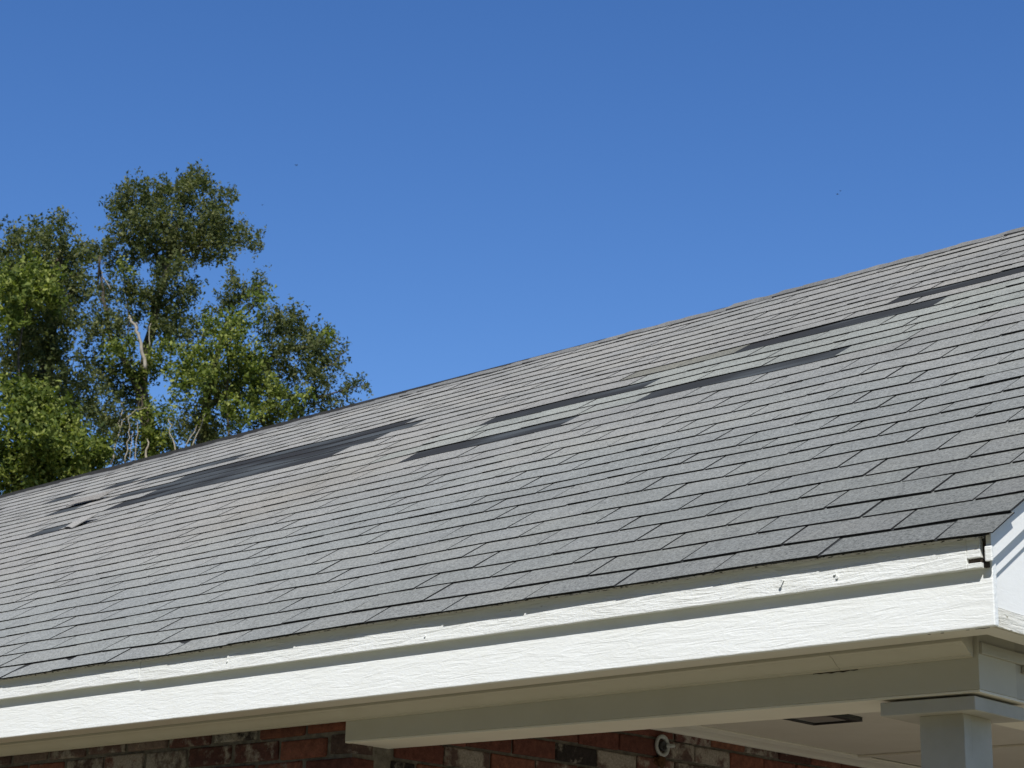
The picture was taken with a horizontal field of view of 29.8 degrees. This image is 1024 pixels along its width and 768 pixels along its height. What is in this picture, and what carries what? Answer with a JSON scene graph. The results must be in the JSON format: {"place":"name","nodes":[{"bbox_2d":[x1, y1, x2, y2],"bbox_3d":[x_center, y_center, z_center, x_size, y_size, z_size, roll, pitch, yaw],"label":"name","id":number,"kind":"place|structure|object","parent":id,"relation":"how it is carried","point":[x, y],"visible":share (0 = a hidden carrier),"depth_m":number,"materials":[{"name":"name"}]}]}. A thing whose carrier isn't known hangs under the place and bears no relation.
{"place":"outdoors","nodes":[
{"label":"outdoors","id":0,"kind":"place"},
{"bbox_2d":[0,0,1023,493],"label":"sky","id":1,"kind":"structure","parent":0,"point":[474,185],"materials":[{"name":"blue"}]},
{"bbox_3d":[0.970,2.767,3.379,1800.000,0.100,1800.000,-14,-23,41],"label":"ground","id":2,"kind":"structure","parent":0,"visible":0},
{"bbox_2d":[0,205,107,429],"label":"broadleaf tree","id":3,"kind":"object","parent":2,"relation":"on","point":[48,356],"visible":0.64,"depth_m":37.67,"materials":[{"name":"green plant"}]},
{"bbox_2d":[0,243,117,494],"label":"tree","id":4,"kind":"object","parent":2,"relation":"on","point":[43,447],"visible":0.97,"depth_m":35.31,"materials":[{"name":"green plant"}]},
{"bbox_2d":[68,157,266,471],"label":"oak tree","id":5,"kind":"object","parent":2,"relation":"on","point":[169,244],"visible":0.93,"depth_m":43.42,"materials":[{"name":"green plant"}]},
{"bbox_2d":[95,255,196,458],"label":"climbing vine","id":6,"kind":"object","parent":5,"relation":"attached to","point":[159,439],"visible":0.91,"depth_m":42.46,"materials":[{"name":"green plant"}]},
{"bbox_2d":[156,280,338,435],"bbox_3d":[-5.595,5.217,38.032,3.659,15.777,2.132,4,-18,-8],"label":"tree","id":7,"kind":"object","parent":2,"relation":"on","point":[235,350],"visible":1,"depth_m":39.62,"materials":[{"name":"green plant"}]},
{"bbox_2d":[168,256,372,449],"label":"oak tree","id":8,"kind":"object","parent":2,"relation":"on","point":[311,347],"visible":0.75,"depth_m":41.14,"materials":[{"name":"green plant"}]},
{"bbox_2d":[0,227,1023,767],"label":"house","id":9,"kind":"structure","parent":2,"relation":"on","point":[732,535],"depth_m":5.99,"materials":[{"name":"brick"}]},
{"bbox_2d":[64,513,97,527],"bbox_3d":[-2.283,0.724,10.150,0.106,0.107,0.259,13,-21,-32],"label":"loose shingle","id":10,"kind":"object","parent":9,"relation":"on","point":[78,521],"visible":1,"depth_m":10.13,"materials":[{"name":"grey"}]},
{"bbox_2d":[66,489,114,506],"bbox_3d":[-2.436,0.660,11.121,0.400,0.058,0.059,-14,-23,41],"label":"loose shingle","id":11,"kind":"object","parent":9,"relation":"on","point":[89,498],"visible":1,"depth_m":11.11,"materials":[{"name":"grey"}]},
{"bbox_2d":[653,756,665,767],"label":"brick","id":12,"kind":"object","parent":9,"relation":"attached to","point":[660,761],"visible":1,"depth_m":6.69,"materials":[{"name":"brown brick"}]},
{"bbox_2d":[655,734,674,756],"bbox_3d":[0.531,1.265,6.725,0.091,0.078,0.024,14,-21,-35],"label":"wall fitting","id":13,"kind":"object","parent":9,"relation":"attached to","point":[665,745],"depth_m":6.72,"materials":[{"name":"grey metal"}]},
{"bbox_2d":[784,714,862,725],"bbox_3d":[1.034,1.120,6.457,0.197,0.016,0.215,-14,-23,41],"label":"ceiling light","id":14,"kind":"object","parent":9,"relation":"attached to","point":[830,719],"visible":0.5,"depth_m":6.48,"materials":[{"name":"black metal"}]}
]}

